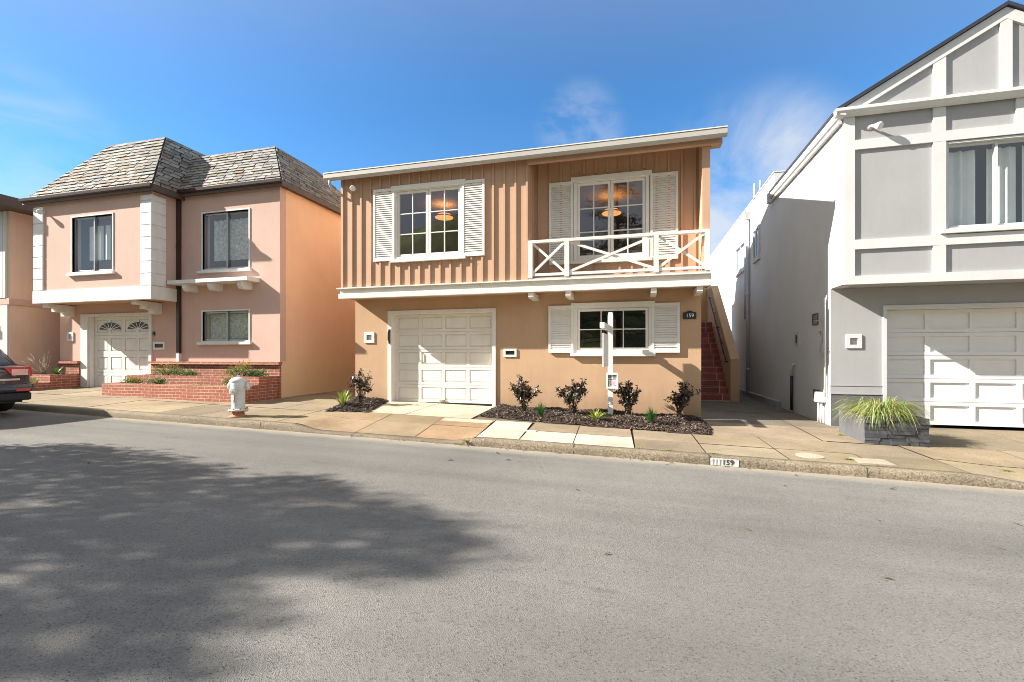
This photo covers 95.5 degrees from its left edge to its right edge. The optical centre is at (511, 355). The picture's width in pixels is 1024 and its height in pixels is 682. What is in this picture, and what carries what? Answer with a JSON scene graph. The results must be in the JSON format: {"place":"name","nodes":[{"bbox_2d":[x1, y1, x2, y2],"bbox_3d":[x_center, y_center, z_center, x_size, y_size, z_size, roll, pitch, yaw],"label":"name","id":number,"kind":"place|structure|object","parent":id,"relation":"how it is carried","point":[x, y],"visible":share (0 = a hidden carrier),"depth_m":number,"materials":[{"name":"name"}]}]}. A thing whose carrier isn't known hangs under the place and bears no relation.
{"place":"outdoors","nodes":[
{"label":"outdoors","id":0,"kind":"place"},
{"bbox_2d":[0,409,1023,681],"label":"road","id":1,"kind":"structure","parent":0,"point":[146,551],"depth_m":3.13,"materials":[{"name":"grey asphalt"}]},
{"bbox_2d":[0,349,33,411],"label":"parked car","id":2,"kind":"object","parent":1,"relation":"on","point":[16,385],"visible":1,"depth_m":8.69,"materials":[{"name":"black paint"}]},
{"bbox_2d":[0,0,1023,255],"label":"sky","id":3,"kind":"structure","parent":0,"point":[332,85],"materials":[{"name":"blue"}]},
{"bbox_2d":[16,387,1023,481],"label":"sidewalk","id":4,"kind":"structure","parent":0,"point":[748,426],"depth_m":8.05,"materials":[{"name":"concrete"}]},
{"bbox_2d":[30,373,78,389],"bbox_3d":[-13.012,0.780,12.645,1.530,0.521,1.155,0,0,15],"label":"brick planter","id":5,"kind":"object","parent":4,"relation":"on","point":[57,381],"visible":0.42,"depth_m":12.53,"materials":[{"name":"brick"}]},
{"bbox_2d":[24,351,50,374],"bbox_3d":[-13.097,0.219,12.872,0.708,0.693,0.530,0,0,15],"label":"twig bush","id":6,"kind":"object","parent":5,"relation":"on","point":[43,371],"visible":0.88,"depth_m":12.86,"materials":[{"name":"brown plant"}]},
{"bbox_2d":[48,366,68,374],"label":"yucca","id":7,"kind":"object","parent":5,"relation":"on","point":[56,371],"visible":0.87,"depth_m":12.73,"materials":[{"name":"green plant"}]},
{"bbox_2d":[102,374,278,403],"bbox_3d":[-7.837,0.835,11.314,4.215,0.671,1.055,0,0,15],"label":"brick planter","id":8,"kind":"object","parent":4,"relation":"on","point":[264,388],"visible":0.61,"depth_m":10.91,"materials":[{"name":"brick"}]},
{"bbox_2d":[119,376,148,383],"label":"shrub","id":9,"kind":"object","parent":8,"relation":"on","point":[134,380],"visible":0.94,"depth_m":11.37,"materials":[{"name":"green plant"}]},
{"bbox_2d":[146,377,169,383],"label":"shrub","id":10,"kind":"object","parent":8,"relation":"on","point":[161,380],"visible":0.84,"depth_m":11.18,"materials":[{"name":"green plant"}]},
{"bbox_2d":[147,361,177,375],"bbox_3d":[-8.754,0.350,11.819,1.018,0.458,0.643,0,0,15],"label":"shrub","id":11,"kind":"object","parent":8,"relation":"on","point":[165,370],"visible":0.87,"depth_m":11.75,"materials":[{"name":"green plant"}]},
{"bbox_2d":[168,367,200,375],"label":"shrub","id":12,"kind":"object","parent":8,"relation":"on","point":[191,372],"visible":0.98,"depth_m":11.60,"materials":[{"name":"green plant"}]},
{"bbox_2d":[220,375,234,384],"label":"shrub","id":13,"kind":"object","parent":8,"relation":"on","point":[225,379],"visible":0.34,"depth_m":10.61,"materials":[{"name":"green plant"}]},
{"bbox_2d":[223,359,257,376],"bbox_3d":[-6.500,0.330,11.151,0.750,0.498,1.020,0,0,-42],"label":"shrub","id":14,"kind":"object","parent":8,"relation":"on","point":[240,370],"visible":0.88,"depth_m":11.11,"materials":[{"name":"green plant"}]},
{"bbox_2d":[247,368,271,376],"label":"shrub","id":15,"kind":"object","parent":8,"relation":"on","point":[258,374],"visible":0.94,"depth_m":11.01,"materials":[{"name":"green plant"}]},
{"bbox_2d":[227,375,251,417],"bbox_3d":[-5.106,0.759,8.701,0.371,0.775,0.405,0,0,-40],"label":"fire hydrant","id":16,"kind":"object","parent":4,"relation":"on","point":[238,386],"visible":1,"depth_m":8.58,"materials":[{"name":"metal"}]},
{"bbox_2d":[326,396,388,411],"bbox_3d":[-3.379,1.056,10.378,0.988,0.205,2.060,0,0,-2],"label":"mulch bed","id":17,"kind":"object","parent":4,"relation":"on","point":[366,404],"visible":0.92,"depth_m":9.95,"materials":[{"name":"gravel"}]},
{"bbox_2d":[335,390,350,404],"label":"plant","id":18,"kind":"object","parent":17,"relation":"on","point":[342,400],"visible":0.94,"depth_m":9.84,"materials":[{"name":"green plant"}]},
{"bbox_2d":[349,368,373,401],"bbox_3d":[-3.432,0.710,10.513,0.678,0.828,0.479,0,0,15],"label":"shrub","id":19,"kind":"object","parent":17,"relation":"on","point":[358,381],"visible":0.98,"depth_m":10.48,"materials":[{"name":"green plant"}]},
{"bbox_2d":[478,403,711,434],"bbox_3d":[1.512,1.187,9.017,4.336,0.263,1.799,0,0,15],"label":"mulch bed","id":20,"kind":"object","parent":4,"relation":"on","point":[674,423],"visible":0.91,"depth_m":8.68,"materials":[{"name":"gravel"}]},
{"bbox_2d":[509,374,541,409],"bbox_3d":[0.226,0.799,9.641,0.536,0.835,0.655,0,0,-43],"label":"shrub","id":21,"kind":"object","parent":20,"relation":"on","point":[523,391],"visible":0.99,"depth_m":9.58,"materials":[{"name":"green plant"}]},
{"bbox_2d":[534,403,547,416],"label":"plant","id":22,"kind":"object","parent":20,"relation":"on","point":[540,411],"visible":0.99,"depth_m":8.94,"materials":[{"name":"green plant"}]},
{"bbox_2d":[555,378,589,413],"bbox_3d":[1.213,0.842,9.326,0.713,0.802,0.558,0,0,15],"label":"shrub","id":23,"kind":"object","parent":20,"relation":"on","point":[578,391],"visible":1,"depth_m":9.25,"materials":[{"name":"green plant"}]},
{"bbox_2d":[588,409,608,419],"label":"plant","id":24,"kind":"object","parent":20,"relation":"on","point":[595,416],"visible":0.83,"depth_m":8.59,"materials":[{"name":"green plant"}]},
{"bbox_2d":[613,379,641,414],"bbox_3d":[2.308,0.863,9.293,0.549,0.803,0.415,0,0,27],"label":"shrub","id":25,"kind":"object","parent":20,"relation":"on","point":[629,397],"visible":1,"depth_m":9.21,"materials":[{"name":"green plant"}]},
{"bbox_2d":[642,407,657,423],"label":"plant","id":26,"kind":"object","parent":20,"relation":"on","point":[650,414],"visible":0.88,"depth_m":8.39,"materials":[{"name":"green plant"}]},
{"bbox_2d":[664,380,701,417],"bbox_3d":[3.231,0.880,8.843,0.616,0.820,0.491,0,0,-22],"label":"shrub","id":27,"kind":"object","parent":20,"relation":"on","point":[681,398],"visible":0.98,"depth_m":8.81,"materials":[{"name":"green plant"}]},
{"bbox_2d":[600,312,617,414],"bbox_3d":[1.885,0.217,8.891,0.236,2.154,1.322,0,0,18],"label":"sign post","id":28,"kind":"object","parent":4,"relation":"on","point":[611,380],"visible":0.94,"depth_m":9.21,"materials":[{"name":"white wood"}]},
{"bbox_2d":[795,453,824,458],"bbox_3d":[4.048,1.371,6.319,0.340,0.030,0.317,0,0,15],"label":"utility cover","id":29,"kind":"object","parent":4,"relation":"on","point":[810,455],"visible":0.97,"depth_m":6.31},
{"bbox_2d":[851,457,896,465],"bbox_3d":[4.707,1.390,6.071,0.400,0.035,0.300,0,0,15],"label":"utility cover","id":30,"kind":"object","parent":4,"relation":"on","point":[872,461],"visible":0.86,"depth_m":6.05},
{"bbox_2d":[839,410,929,446],"bbox_3d":[6.008,1.221,7.570,0.840,0.533,0.972,0,0,15],"label":"stone planter","id":31,"kind":"object","parent":4,"relation":"on","point":[866,431],"visible":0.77,"depth_m":7.15,"materials":[{"name":"stone"}]},
{"bbox_2d":[826,395,951,432],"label":"ornamental grass","id":32,"kind":"object","parent":31,"relation":"in","point":[884,409],"depth_m":7.27,"materials":[{"name":"green plant"}]},
{"bbox_2d":[701,286,739,401],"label":"staircase","id":33,"kind":"structure","parent":0,"point":[720,370],"depth_m":14.21,"materials":[{"name":"red brick"}]},
{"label":"ground","id":34,"kind":"structure","parent":0,"visible":0},
{"bbox_2d":[0,194,59,374],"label":"house","id":35,"kind":"structure","parent":34,"relation":"on","point":[27,327],"depth_m":13.29,"materials":[{"name":"beige paint"}]},
{"bbox_2d":[18,137,354,398],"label":"house","id":36,"kind":"structure","parent":34,"relation":"on","point":[149,254],"depth_m":12.06,"materials":[{"name":"pink paint"}]},
{"bbox_2d":[66,212,115,276],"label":"window","id":37,"kind":"structure","parent":36,"relation":"in","point":[92,235],"depth_m":12.20,"materials":[{"name":"metal"}]},
{"bbox_2d":[94,316,147,386],"bbox_3d":[-10.689,-0.035,12.816,2.170,2.070,0.075,0,0,15],"label":"garage door","id":38,"kind":"structure","parent":36,"relation":"in","point":[120,343],"depth_m":12.84,"materials":[{"name":"white wood"}]},
{"bbox_2d":[197,208,251,273],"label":"window","id":39,"kind":"structure","parent":36,"relation":"in","point":[230,232],"depth_m":11.95,"materials":[{"name":"glass"}]},
{"bbox_2d":[197,309,251,344],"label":"window","id":40,"kind":"structure","parent":36,"relation":"in","point":[232,326],"depth_m":11.92,"materials":[{"name":"metal"}]},
{"bbox_2d":[11,403,1023,489],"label":"kerb","id":41,"kind":"structure","parent":34,"relation":"on","point":[911,474],"depth_m":6.53,"materials":[{"name":"concrete"}]},
{"bbox_2d":[710,458,738,466],"bbox_3d":[2.806,1.413,6.134,0.345,0.100,0.019,0,0,15],"label":"house number","id":42,"kind":"object","parent":41,"relation":"attached to","point":[725,462],"visible":1,"depth_m":6.13,"materials":[{"name":"white paint"}]},
{"bbox_2d":[323,125,727,416],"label":"house","id":43,"kind":"structure","parent":34,"relation":"on","point":[534,267],"depth_m":10.05,"materials":[{"name":"beige paint"}]},
{"bbox_2d":[390,179,466,262],"bbox_3d":[-1.852,-2.938,10.269,1.800,1.715,0.155,0,0,15],"label":"window","id":44,"kind":"structure","parent":43,"relation":"in","point":[429,187],"depth_m":10.27,"materials":[{"name":"white paint"}]},
{"bbox_2d":[434,212,453,220],"bbox_3d":[-1.791,-3.799,12.278,0.521,0.342,0.521,0,0,15],"label":"pendant lamp","id":45,"kind":"object","parent":43,"relation":"hanging from","point":[440,216],"visible":0.9,"depth_m":12.17,"materials":[{"name":"orange glass"}]},
{"bbox_2d":[396,313,491,404],"bbox_3d":[-1.610,0.085,10.962,2.510,2.120,0.110,0,0,15],"label":"garage door","id":46,"kind":"structure","parent":43,"relation":"in","point":[441,358],"depth_m":10.95,"materials":[{"name":"white paint"}]},
{"bbox_2d":[570,170,651,264],"bbox_3d":[2.077,-2.877,9.788,1.680,1.855,0.155,0,0,15],"label":"window","id":47,"kind":"structure","parent":43,"relation":"in","point":[643,175],"depth_m":9.79,"materials":[{"name":"white paint"}]},
{"bbox_2d":[601,208,621,215],"bbox_3d":[2.492,-3.759,11.652,0.521,0.422,0.521,0,0,15],"label":"pendant lamp","id":48,"kind":"object","parent":43,"relation":"hanging from","point":[616,212],"visible":0.6,"depth_m":11.55,"materials":[{"name":"orange glass"}]},
{"bbox_2d":[570,301,654,355],"bbox_3d":[2.106,-0.547,9.780,1.740,1.135,0.155,0,0,15],"label":"window","id":49,"kind":"structure","parent":43,"relation":"in","point":[633,305],"depth_m":9.74,"materials":[{"name":"white paint"}]},
{"bbox_2d":[710,0,1023,427],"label":"house","id":50,"kind":"structure","parent":34,"relation":"on","point":[871,244],"depth_m":8.35,"materials":[{"name":"white paint"}]},
{"bbox_2d":[735,239,745,277],"bbox_3d":[8.042,-3.380,16.327,0.110,1.040,1.580,0,0,15],"label":"side window","id":51,"kind":"structure","parent":50,"relation":"in","point":[741,249],"depth_m":16.31,"materials":[{"name":"white paint"}]},
{"bbox_2d":[752,224,760,263],"bbox_3d":[7.468,-3.380,14.178,0.110,1.040,0.830,0,0,15],"label":"side window","id":52,"kind":"structure","parent":50,"relation":"in","point":[754,259],"depth_m":14.24,"materials":[{"name":"white paint"}]},
{"bbox_2d":[887,308,1023,427],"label":"garage door","id":53,"kind":"structure","parent":50,"relation":"in","point":[968,364],"depth_m":8.48,"materials":[{"name":"white metal"}]},
{"bbox_2d":[940,134,1023,233],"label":"window","id":54,"kind":"structure","parent":50,"relation":"in","point":[985,176],"depth_m":7.89,"materials":[{"name":"white glass"}]}
]}

